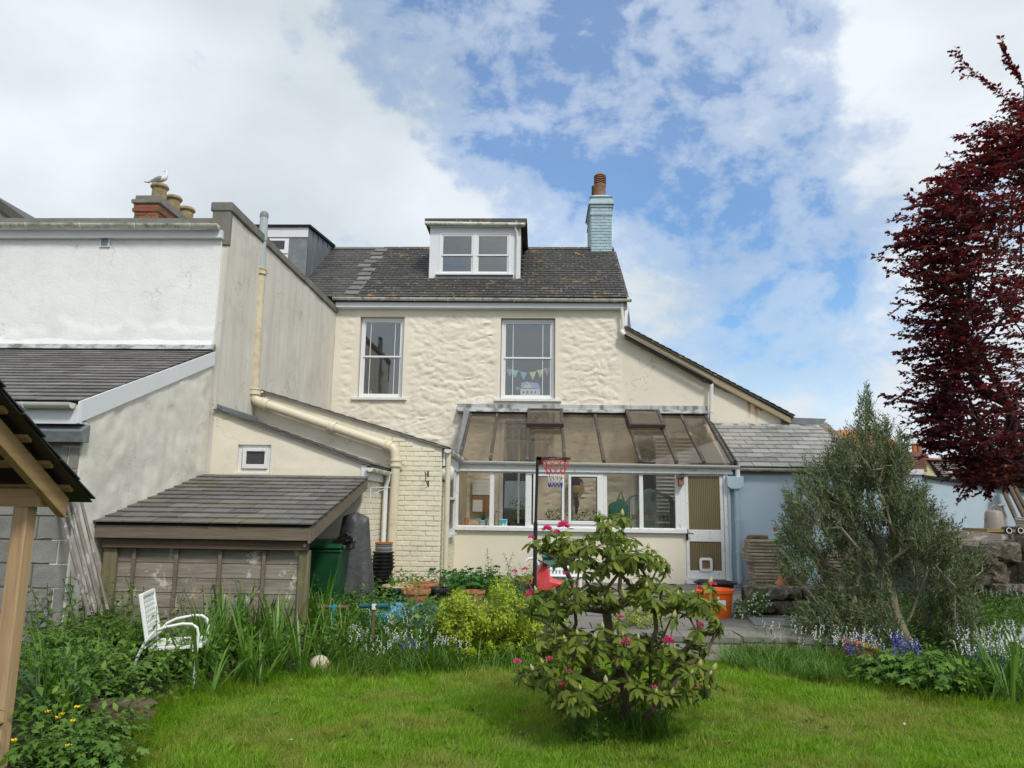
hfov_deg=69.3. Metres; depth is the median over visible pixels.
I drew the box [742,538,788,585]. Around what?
paver stack
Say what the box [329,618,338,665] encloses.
nettle
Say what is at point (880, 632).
white bluebell
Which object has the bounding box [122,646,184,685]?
bramble
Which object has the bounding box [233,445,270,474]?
window
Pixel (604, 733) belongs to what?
anemone plant
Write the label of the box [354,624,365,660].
nettle
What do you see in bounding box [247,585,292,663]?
iris
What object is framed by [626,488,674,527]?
mini greenhouse
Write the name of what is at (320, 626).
iris
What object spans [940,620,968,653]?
white bluebell
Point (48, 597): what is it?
nettle
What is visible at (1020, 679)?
iris
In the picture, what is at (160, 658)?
nettle
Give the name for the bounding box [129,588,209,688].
garden chair
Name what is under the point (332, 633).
iris
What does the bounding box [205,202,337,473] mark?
side wall
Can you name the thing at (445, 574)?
nasturtium
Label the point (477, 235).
dormer window
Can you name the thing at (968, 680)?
iris
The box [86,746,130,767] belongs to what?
anemone plant
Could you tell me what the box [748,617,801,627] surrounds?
loose slate slab
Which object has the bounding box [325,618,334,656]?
nettle
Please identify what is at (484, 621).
evergreen shrub
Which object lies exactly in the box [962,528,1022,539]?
potting table
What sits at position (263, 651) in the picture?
iris
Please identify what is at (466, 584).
nasturtium
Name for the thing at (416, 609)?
bramble
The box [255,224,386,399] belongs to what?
adjoining house
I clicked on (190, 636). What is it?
nettle
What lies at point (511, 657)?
long grass
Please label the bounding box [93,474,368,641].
bin shed
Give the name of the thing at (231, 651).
iris
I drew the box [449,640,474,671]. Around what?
white bluebell
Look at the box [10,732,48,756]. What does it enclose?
anemone plant
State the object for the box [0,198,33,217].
roof
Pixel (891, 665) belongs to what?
anemone plant
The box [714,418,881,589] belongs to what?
blue extension
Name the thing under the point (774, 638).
white bluebell
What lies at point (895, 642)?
bluebell
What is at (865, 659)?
anemone plant
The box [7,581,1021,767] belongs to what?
ground
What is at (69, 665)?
iris
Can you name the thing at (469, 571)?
nasturtium
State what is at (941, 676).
anemone plant
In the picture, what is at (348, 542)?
bin bag
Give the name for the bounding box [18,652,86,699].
iris
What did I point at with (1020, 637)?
white iris
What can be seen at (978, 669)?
anemone plant
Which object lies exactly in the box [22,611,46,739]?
nettle
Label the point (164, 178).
seagull
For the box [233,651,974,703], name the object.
lawn grass
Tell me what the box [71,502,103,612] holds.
leaning pole
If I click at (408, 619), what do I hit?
white bluebell
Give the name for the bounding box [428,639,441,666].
white bluebell
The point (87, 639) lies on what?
nettle
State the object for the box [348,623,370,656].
white bluebell
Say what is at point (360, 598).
nasturtium
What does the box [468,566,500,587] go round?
nasturtium
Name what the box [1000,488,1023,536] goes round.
fence rail
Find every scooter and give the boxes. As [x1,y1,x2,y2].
[320,604,348,640]
[359,603,390,650]
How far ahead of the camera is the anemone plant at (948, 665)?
5.98 m
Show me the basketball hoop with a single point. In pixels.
(540, 460)
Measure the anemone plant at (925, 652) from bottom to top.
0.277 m
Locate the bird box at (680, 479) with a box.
[676,474,684,484]
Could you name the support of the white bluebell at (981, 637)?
on the ground at (16, 731)
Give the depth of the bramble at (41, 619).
6.86 m
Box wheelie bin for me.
[309,538,349,605]
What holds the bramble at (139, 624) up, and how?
on the ground at (16, 731)
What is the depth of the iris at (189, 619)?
7.01 m
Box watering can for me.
[984,503,1007,528]
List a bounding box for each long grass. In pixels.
[296,600,537,678]
[552,698,699,749]
[710,620,868,687]
[905,586,1023,655]
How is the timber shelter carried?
on the ground at (16, 731)
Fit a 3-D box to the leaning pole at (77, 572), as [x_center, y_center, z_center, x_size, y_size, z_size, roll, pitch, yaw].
[-3.984,1.562,6.728,0.999,0.979,0.038,-7,-12,39]
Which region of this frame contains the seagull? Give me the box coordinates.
[144,170,167,182]
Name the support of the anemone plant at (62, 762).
on the ground at (16, 731)
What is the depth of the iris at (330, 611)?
7.84 m
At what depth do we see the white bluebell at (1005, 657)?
6.29 m
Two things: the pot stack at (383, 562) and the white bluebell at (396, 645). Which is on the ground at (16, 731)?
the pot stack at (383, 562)
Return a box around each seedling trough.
[508,497,524,525]
[544,508,567,524]
[573,509,595,519]
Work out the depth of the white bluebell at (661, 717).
4.92 m
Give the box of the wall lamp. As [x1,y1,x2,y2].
[442,466,454,481]
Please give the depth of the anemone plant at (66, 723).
4.51 m
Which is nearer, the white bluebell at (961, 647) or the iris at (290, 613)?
the white bluebell at (961, 647)
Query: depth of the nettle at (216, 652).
6.29 m
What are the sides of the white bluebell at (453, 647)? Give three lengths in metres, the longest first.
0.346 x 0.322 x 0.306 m
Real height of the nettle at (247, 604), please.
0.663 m
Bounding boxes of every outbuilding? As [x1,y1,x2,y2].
[210,404,391,561]
[254,389,467,586]
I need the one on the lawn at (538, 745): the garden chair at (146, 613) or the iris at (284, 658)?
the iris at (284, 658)
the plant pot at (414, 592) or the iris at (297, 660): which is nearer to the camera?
the iris at (297, 660)
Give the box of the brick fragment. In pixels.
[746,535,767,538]
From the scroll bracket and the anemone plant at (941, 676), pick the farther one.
the scroll bracket
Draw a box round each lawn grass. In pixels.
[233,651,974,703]
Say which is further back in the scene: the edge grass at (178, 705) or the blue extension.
the blue extension
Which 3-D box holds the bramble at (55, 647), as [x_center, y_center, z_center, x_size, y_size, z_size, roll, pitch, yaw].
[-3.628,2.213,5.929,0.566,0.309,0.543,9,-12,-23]
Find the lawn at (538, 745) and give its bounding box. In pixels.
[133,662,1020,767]
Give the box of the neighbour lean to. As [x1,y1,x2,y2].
[0,344,215,648]
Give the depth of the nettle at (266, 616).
6.98 m
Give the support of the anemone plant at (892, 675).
on the ground at (16, 731)
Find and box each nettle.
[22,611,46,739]
[25,594,37,641]
[27,584,55,646]
[29,587,49,645]
[33,640,48,696]
[38,583,52,634]
[48,611,68,662]
[48,652,65,724]
[51,630,70,705]
[57,571,79,634]
[60,579,82,637]
[61,587,75,632]
[61,598,80,633]
[67,621,94,646]
[73,632,92,669]
[76,614,93,674]
[77,585,91,632]
[83,604,103,666]
[99,601,107,636]
[102,612,123,659]
[102,628,113,663]
[104,585,127,668]
[107,578,124,620]
[116,590,131,657]
[121,619,132,674]
[122,638,137,686]
[124,577,141,635]
[124,579,138,626]
[147,606,165,691]
[167,586,190,636]
[175,596,193,657]
[181,621,204,669]
[198,584,211,630]
[202,594,216,633]
[206,627,221,675]
[226,582,261,656]
[229,607,246,660]
[232,576,246,655]
[233,608,246,659]
[241,591,251,629]
[260,590,271,653]
[322,607,338,655]
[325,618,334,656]
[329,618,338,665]
[335,605,342,643]
[343,618,356,658]
[343,630,353,657]
[347,615,355,662]
[348,619,360,655]
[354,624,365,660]
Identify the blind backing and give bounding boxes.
[654,435,699,523]
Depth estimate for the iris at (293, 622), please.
7.24 m
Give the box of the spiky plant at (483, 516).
[474,497,487,519]
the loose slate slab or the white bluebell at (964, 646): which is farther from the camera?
the loose slate slab
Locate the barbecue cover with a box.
[339,511,375,602]
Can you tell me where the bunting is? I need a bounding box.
[506,367,549,379]
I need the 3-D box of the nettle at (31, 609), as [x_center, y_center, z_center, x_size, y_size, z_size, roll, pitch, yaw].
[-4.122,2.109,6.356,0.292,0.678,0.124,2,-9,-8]
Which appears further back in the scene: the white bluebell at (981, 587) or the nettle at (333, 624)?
the white bluebell at (981, 587)
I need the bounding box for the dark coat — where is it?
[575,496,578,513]
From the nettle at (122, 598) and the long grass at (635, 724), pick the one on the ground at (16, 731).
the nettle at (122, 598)
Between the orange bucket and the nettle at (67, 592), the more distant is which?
the orange bucket
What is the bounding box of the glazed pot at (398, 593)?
[382,583,413,601]
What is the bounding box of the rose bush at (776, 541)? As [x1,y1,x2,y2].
[771,524,814,585]
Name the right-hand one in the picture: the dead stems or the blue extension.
the blue extension
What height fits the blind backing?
1.800 m
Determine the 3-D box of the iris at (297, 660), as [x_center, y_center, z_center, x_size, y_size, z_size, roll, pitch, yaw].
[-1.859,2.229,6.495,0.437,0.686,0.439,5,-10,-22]
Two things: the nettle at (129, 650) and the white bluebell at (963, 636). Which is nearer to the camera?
the nettle at (129, 650)
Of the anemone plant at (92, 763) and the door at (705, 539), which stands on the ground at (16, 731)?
the anemone plant at (92, 763)
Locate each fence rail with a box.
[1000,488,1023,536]
[1008,485,1023,516]
[1012,483,1023,508]
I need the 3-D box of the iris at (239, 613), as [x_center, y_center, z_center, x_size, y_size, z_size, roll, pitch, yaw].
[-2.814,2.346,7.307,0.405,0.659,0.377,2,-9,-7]
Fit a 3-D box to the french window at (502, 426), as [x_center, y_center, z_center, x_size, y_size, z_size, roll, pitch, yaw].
[0.136,2.312,15.348,0.792,2.955,0.090,0,-9,2]
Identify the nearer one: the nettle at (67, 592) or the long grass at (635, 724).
the long grass at (635, 724)
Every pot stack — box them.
[372,542,394,600]
[464,517,468,524]
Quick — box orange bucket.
[702,587,737,617]
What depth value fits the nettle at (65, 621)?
6.72 m
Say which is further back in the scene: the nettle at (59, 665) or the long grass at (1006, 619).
the long grass at (1006, 619)
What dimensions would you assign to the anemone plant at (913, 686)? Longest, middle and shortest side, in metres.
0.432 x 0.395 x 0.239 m
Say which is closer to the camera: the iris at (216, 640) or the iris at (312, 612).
the iris at (216, 640)
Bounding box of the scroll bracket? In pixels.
[370,487,389,497]
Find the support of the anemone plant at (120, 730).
on the ground at (16, 731)
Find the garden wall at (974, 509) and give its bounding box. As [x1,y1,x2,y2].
[880,469,1023,584]
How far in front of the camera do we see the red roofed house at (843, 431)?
35.04 m
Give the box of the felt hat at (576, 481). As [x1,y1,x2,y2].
[572,478,583,488]
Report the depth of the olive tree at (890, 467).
7.86 m
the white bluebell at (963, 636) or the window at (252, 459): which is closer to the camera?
the white bluebell at (963, 636)
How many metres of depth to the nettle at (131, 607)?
7.24 m
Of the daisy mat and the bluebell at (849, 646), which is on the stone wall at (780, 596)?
the daisy mat
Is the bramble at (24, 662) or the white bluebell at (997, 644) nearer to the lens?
the bramble at (24, 662)
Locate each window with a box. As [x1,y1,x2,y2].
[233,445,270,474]
[269,238,288,257]
[351,318,406,399]
[439,233,474,272]
[449,471,456,537]
[474,233,510,272]
[494,320,561,401]
[499,424,537,522]
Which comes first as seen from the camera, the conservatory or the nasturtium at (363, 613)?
the nasturtium at (363, 613)
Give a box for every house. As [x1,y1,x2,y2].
[0,182,223,344]
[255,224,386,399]
[331,172,794,527]
[520,381,540,394]
[837,430,909,451]
[875,445,965,478]
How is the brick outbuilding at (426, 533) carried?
on the ground at (16, 731)
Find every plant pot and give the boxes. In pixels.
[401,587,430,603]
[407,581,438,586]
[464,589,484,606]
[478,520,487,524]
[499,519,507,525]
[775,576,789,585]
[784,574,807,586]
[841,637,879,660]
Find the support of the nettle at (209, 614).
on the ground at (16, 731)
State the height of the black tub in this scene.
0.291 m
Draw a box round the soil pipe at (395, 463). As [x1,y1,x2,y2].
[250,211,403,580]
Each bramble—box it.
[19,649,90,675]
[20,624,92,658]
[21,633,86,653]
[21,640,90,665]
[23,623,74,645]
[23,635,99,662]
[24,622,82,648]
[28,660,102,697]
[30,606,115,634]
[39,625,110,648]
[43,631,111,664]
[43,634,115,670]
[49,625,127,660]
[53,624,122,651]
[58,646,144,678]
[67,638,137,666]
[70,613,140,654]
[78,611,163,637]
[80,655,159,697]
[81,604,131,624]
[81,671,131,696]
[82,641,137,669]
[86,637,194,696]
[91,611,150,660]
[102,619,185,655]
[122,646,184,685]
[124,626,180,664]
[130,630,205,678]
[400,604,430,618]
[402,601,435,617]
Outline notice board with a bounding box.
[472,480,489,512]
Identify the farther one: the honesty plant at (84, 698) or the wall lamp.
the wall lamp
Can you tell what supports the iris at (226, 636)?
on the ground at (16, 731)
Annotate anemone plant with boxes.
[8,728,61,761]
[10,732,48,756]
[10,732,63,765]
[17,740,66,767]
[18,725,106,767]
[22,715,56,734]
[37,725,113,749]
[38,714,87,740]
[41,730,120,767]
[43,739,113,767]
[47,707,121,737]
[49,740,84,765]
[55,744,125,767]
[56,714,106,733]
[69,716,136,740]
[80,730,125,757]
[83,733,155,767]
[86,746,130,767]
[89,737,137,763]
[95,722,138,741]
[98,717,152,738]
[98,744,143,767]
[103,716,156,742]
[577,727,603,740]
[579,726,608,743]
[843,645,913,681]
[845,649,901,681]
[847,650,888,669]
[847,655,884,674]
[847,659,900,686]
[850,656,886,674]
[859,654,912,682]
[867,660,910,688]
[870,666,918,688]
[885,648,959,688]
[889,664,931,688]
[895,660,969,695]
[899,658,993,694]
[901,643,953,664]
[901,668,965,694]
[902,648,954,659]
[906,670,952,688]
[920,667,976,693]
[921,681,971,698]
[923,659,994,691]
[928,648,993,685]
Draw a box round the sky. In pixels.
[0,0,1023,457]
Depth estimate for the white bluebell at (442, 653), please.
6.80 m
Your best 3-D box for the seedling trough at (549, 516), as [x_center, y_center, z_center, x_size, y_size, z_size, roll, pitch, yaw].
[0.838,2.441,13.452,0.530,0.374,0.248,0,-9,2]
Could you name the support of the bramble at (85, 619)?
on the ground at (16, 731)
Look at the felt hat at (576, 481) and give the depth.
15.12 m
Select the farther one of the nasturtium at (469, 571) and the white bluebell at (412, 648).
the nasturtium at (469, 571)
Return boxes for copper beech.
[871,35,1023,505]
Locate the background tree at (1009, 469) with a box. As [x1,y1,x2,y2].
[994,447,1023,488]
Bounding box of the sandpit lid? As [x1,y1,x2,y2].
[365,602,442,626]
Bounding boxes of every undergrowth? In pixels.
[0,569,580,767]
[740,577,1023,705]
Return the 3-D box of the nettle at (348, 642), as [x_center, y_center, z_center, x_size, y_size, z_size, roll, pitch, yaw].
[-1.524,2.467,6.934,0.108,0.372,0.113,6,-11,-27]
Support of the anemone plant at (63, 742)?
on the ground at (16, 731)
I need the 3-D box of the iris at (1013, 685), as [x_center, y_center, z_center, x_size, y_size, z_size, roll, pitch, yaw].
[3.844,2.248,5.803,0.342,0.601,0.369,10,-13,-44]
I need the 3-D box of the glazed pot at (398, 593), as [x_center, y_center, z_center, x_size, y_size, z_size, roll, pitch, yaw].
[-1.463,2.723,9.488,0.425,0.287,0.425,0,-9,2]
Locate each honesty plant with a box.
[15,662,118,724]
[67,666,117,710]
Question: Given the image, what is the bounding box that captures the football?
[310,655,328,671]
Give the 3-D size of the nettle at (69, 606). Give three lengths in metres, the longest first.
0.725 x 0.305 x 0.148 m
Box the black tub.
[693,579,737,588]
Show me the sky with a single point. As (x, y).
(755, 157)
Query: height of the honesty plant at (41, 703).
0.370 m
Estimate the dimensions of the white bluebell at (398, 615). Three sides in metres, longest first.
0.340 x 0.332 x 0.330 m
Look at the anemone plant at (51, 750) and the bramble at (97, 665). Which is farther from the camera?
the bramble at (97, 665)
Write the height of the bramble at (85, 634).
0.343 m
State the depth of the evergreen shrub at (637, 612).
8.16 m
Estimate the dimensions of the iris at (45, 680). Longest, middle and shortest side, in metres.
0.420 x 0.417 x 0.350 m
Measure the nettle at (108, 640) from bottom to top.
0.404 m
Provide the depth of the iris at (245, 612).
7.20 m
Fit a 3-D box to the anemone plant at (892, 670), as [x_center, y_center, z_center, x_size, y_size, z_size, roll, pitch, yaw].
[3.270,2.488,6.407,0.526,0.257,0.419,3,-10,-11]
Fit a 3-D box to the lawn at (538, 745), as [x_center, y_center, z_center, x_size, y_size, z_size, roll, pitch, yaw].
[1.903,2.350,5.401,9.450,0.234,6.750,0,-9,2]
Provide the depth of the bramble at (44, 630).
6.83 m
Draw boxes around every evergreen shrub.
[430,587,482,663]
[472,574,544,659]
[546,619,577,645]
[612,586,662,628]
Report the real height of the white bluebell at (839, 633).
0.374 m
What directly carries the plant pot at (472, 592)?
on the ground at (16, 731)
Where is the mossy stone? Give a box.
[75,697,157,726]
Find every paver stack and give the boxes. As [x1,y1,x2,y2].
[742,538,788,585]
[815,550,855,586]
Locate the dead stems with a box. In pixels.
[189,576,263,622]
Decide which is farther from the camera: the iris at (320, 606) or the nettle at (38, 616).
the iris at (320, 606)
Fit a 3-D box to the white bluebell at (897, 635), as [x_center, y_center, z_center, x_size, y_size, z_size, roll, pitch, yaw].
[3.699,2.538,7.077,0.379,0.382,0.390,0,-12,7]
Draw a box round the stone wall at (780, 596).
[741,585,892,624]
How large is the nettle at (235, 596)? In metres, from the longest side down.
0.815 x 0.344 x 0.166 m
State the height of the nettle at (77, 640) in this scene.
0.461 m
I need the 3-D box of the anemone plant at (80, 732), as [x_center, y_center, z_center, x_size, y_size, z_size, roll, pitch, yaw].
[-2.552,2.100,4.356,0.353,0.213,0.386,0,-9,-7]
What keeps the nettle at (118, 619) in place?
on the ground at (16, 731)
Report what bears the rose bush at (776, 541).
on the stone wall at (780, 596)
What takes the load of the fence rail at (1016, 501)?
attached to the garden wall at (974, 509)
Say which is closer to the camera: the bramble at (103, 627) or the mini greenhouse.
the bramble at (103, 627)
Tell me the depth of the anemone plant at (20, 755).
4.13 m
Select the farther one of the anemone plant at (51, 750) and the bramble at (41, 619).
the bramble at (41, 619)
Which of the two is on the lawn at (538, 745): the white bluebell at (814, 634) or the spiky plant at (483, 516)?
the white bluebell at (814, 634)
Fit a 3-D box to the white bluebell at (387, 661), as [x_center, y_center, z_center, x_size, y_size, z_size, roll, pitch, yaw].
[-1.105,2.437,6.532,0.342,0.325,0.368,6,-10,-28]
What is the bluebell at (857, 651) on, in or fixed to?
on the ground at (16, 731)
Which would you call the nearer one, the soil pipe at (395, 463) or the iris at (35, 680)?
the iris at (35, 680)
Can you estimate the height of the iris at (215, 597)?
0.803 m
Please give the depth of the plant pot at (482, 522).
13.35 m
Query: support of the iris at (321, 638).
on the ground at (16, 731)
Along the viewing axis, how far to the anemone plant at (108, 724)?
4.46 m
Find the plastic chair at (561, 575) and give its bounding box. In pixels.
[549,566,581,586]
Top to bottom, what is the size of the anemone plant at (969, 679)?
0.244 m
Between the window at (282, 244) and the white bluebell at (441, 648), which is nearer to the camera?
the white bluebell at (441, 648)
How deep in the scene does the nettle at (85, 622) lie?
5.88 m
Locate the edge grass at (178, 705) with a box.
[69,640,1023,767]
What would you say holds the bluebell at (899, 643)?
on the ground at (16, 731)
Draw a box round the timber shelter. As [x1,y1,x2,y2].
[0,380,95,767]
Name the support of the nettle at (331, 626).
on the ground at (16, 731)
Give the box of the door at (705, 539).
[685,475,725,578]
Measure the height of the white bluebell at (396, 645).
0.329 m
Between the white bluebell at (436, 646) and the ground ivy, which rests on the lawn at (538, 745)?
the white bluebell at (436, 646)
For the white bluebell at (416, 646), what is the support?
on the lawn at (538, 745)
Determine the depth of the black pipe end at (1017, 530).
11.88 m
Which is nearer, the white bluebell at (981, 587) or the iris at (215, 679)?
the iris at (215, 679)
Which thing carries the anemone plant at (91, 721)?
on the ground at (16, 731)
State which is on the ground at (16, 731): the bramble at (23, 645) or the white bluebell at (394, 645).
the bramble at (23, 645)
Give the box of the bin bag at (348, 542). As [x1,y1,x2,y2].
[331,533,355,549]
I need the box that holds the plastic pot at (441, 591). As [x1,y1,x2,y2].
[426,586,449,602]
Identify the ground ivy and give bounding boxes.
[376,574,556,629]
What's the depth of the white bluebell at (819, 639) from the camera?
7.36 m
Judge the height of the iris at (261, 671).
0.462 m
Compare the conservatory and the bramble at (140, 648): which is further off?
the conservatory
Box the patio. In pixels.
[561,582,860,654]
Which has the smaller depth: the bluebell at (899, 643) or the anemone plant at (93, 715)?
the anemone plant at (93, 715)
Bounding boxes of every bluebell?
[338,632,373,668]
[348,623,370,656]
[354,627,380,662]
[354,643,373,672]
[368,609,382,639]
[372,647,396,674]
[373,640,398,675]
[375,613,400,650]
[376,632,405,663]
[378,627,399,652]
[391,606,408,632]
[391,629,414,659]
[394,635,411,660]
[395,630,421,665]
[399,620,415,644]
[400,606,417,639]
[402,614,415,646]
[408,641,422,670]
[413,614,436,646]
[423,631,441,667]
[426,624,440,651]
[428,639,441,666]
[430,636,448,671]
[436,638,451,666]
[446,635,464,666]
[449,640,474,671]
[648,704,668,732]
[762,620,776,647]
[767,634,781,655]
[791,625,821,651]
[800,625,824,657]
[805,632,828,662]
[824,636,845,667]
[828,626,847,651]
[828,631,858,662]
[829,632,845,656]
[832,634,846,658]
[838,642,855,659]
[845,646,853,660]
[848,637,864,663]
[852,644,862,664]
[854,628,878,656]
[866,638,875,657]
[874,624,885,643]
[875,639,919,656]
[878,637,904,654]
[885,636,916,653]
[889,629,910,654]
[889,635,900,654]
[892,635,903,646]
[898,642,907,656]
[909,641,920,654]
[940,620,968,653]
[951,631,979,664]
[953,634,973,673]
[953,640,969,684]
[955,629,969,641]
[957,626,971,658]
[960,644,991,679]
[974,635,991,679]
[976,629,996,664]
[978,584,997,612]
[982,588,993,614]
[982,639,1007,689]
[982,656,1005,683]
[984,626,992,647]
[986,641,1007,679]
[988,642,1001,694]
[991,591,1003,613]
[995,619,1014,644]
[995,634,1004,651]
[995,647,1008,682]
[999,625,1006,638]
[1009,589,1023,619]
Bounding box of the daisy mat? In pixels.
[732,590,772,619]
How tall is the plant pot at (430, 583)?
0.270 m
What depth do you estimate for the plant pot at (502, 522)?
13.33 m
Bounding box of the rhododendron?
[508,509,726,730]
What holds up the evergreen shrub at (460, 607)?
on the ground at (16, 731)
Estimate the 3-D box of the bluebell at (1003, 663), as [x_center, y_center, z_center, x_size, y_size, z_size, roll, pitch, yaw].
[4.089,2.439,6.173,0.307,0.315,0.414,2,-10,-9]
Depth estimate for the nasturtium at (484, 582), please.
10.94 m
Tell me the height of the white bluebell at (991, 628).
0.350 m
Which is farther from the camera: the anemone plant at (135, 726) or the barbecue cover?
the barbecue cover
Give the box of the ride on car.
[523,557,569,599]
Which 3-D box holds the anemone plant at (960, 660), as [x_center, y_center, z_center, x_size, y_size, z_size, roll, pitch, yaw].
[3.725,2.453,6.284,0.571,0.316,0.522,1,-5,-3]
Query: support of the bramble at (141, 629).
on the ground at (16, 731)
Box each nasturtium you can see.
[341,592,374,604]
[342,605,379,627]
[349,601,381,617]
[428,566,468,594]
[430,569,467,596]
[446,571,485,589]
[453,567,483,582]
[453,579,477,590]
[460,565,504,584]
[461,573,501,599]
[467,573,498,592]
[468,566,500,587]
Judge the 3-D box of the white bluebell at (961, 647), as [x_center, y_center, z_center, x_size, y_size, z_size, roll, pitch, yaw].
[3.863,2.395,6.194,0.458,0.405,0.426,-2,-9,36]
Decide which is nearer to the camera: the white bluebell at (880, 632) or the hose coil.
the white bluebell at (880, 632)
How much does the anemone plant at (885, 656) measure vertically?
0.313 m
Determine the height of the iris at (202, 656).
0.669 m
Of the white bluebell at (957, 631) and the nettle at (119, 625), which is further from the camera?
the white bluebell at (957, 631)
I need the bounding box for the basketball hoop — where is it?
[506,456,570,614]
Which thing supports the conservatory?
on the ground at (16, 731)
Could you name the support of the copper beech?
on the ground at (16, 731)
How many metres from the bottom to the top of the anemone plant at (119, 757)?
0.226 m
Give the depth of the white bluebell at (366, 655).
6.64 m
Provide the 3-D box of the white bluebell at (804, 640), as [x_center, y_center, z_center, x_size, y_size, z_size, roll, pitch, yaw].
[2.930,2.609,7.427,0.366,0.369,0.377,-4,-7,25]
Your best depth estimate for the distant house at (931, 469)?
31.13 m
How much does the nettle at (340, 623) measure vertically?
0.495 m
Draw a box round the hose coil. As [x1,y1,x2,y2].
[1014,516,1023,527]
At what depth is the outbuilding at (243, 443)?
10.02 m
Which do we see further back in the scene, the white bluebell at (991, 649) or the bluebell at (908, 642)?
the bluebell at (908, 642)
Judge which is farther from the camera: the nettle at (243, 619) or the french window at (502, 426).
the french window at (502, 426)
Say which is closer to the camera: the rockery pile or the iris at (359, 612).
the iris at (359, 612)
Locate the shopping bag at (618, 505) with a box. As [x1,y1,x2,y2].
[608,491,627,517]
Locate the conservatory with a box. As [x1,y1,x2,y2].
[454,404,739,584]
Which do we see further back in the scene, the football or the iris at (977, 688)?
the football
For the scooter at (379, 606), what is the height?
0.513 m
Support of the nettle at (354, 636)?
on the ground at (16, 731)
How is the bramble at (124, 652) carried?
on the ground at (16, 731)
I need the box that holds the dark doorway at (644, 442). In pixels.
[637,435,654,527]
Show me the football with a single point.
(315, 659)
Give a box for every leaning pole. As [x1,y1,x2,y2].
[61,518,90,616]
[67,504,96,613]
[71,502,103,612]
[80,502,108,610]
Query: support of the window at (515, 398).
in the house at (464, 311)
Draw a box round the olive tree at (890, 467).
[765,380,994,659]
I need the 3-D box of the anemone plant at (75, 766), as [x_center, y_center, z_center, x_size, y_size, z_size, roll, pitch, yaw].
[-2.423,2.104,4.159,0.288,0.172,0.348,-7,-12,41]
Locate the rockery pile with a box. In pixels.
[952,537,1023,606]
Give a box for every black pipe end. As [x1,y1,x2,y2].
[989,527,1012,533]
[1005,526,1023,533]
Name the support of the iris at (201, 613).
on the ground at (16, 731)
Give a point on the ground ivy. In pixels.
(519, 588)
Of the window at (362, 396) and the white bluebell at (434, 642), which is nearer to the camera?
the white bluebell at (434, 642)
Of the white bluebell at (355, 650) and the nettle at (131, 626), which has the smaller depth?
the nettle at (131, 626)
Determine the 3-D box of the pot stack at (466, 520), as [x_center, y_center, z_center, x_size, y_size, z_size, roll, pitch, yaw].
[-0.822,2.511,13.426,0.089,0.180,0.089,0,-9,2]
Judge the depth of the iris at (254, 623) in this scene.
7.15 m
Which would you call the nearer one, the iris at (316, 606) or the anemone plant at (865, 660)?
the anemone plant at (865, 660)
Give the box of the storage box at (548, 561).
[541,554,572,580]
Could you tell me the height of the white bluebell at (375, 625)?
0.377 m
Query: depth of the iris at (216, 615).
6.57 m
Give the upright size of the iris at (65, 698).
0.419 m
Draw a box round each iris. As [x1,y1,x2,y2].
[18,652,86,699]
[21,648,88,709]
[21,661,67,717]
[25,644,80,682]
[29,626,81,694]
[45,639,109,708]
[45,660,111,722]
[48,646,89,696]
[66,656,108,692]
[80,634,139,683]
[165,600,222,684]
[168,616,225,687]
[169,605,249,638]
[169,642,250,692]
[179,580,248,647]
[182,603,210,628]
[186,598,230,665]
[189,628,279,686]
[190,612,244,670]
[203,579,249,654]
[204,585,248,666]
[216,596,253,657]
[224,628,268,677]
[225,592,291,687]
[226,629,297,686]
[231,590,246,642]
[231,629,286,667]
[232,626,317,674]
[233,605,274,655]
[235,580,275,652]
[246,611,294,661]
[246,630,320,674]
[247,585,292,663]
[250,603,266,642]
[253,593,300,673]
[257,589,295,662]
[258,596,308,656]
[279,605,322,674]
[281,598,309,647]
[290,601,353,653]
[293,596,341,658]
[307,591,331,631]
[307,603,337,634]
[308,569,321,616]
[308,578,333,635]
[308,583,342,633]
[309,567,337,632]
[310,589,350,625]
[310,614,350,658]
[312,595,352,634]
[314,600,347,648]
[319,592,370,632]
[326,603,366,651]
[334,593,371,629]
[942,648,984,694]
[944,659,1003,701]
[946,654,1022,703]
[947,654,991,699]
[967,621,1010,689]
[980,638,1023,706]
[981,644,1018,701]
[987,638,1023,663]
[988,655,1023,695]
[995,638,1023,696]
[996,626,1023,653]
[1000,630,1023,682]
[1000,673,1023,707]
[1003,621,1022,666]
[1013,666,1023,692]
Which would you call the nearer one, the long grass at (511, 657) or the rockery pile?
the long grass at (511, 657)
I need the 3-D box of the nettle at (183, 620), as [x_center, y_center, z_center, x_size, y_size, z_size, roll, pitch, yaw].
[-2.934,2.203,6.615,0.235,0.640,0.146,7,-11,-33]
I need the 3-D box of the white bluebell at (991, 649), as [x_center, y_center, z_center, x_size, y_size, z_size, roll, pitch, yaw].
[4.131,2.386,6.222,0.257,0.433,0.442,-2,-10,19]
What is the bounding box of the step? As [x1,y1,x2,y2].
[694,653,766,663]
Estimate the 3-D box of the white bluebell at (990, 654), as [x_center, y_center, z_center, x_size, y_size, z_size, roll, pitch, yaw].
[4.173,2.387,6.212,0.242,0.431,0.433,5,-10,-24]
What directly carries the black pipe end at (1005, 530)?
on the potting table
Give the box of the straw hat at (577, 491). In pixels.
[567,482,584,496]
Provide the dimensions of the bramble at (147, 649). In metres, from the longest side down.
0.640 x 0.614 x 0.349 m
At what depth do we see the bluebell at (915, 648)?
6.70 m
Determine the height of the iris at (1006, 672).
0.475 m
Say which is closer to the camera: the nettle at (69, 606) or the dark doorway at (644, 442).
the nettle at (69, 606)

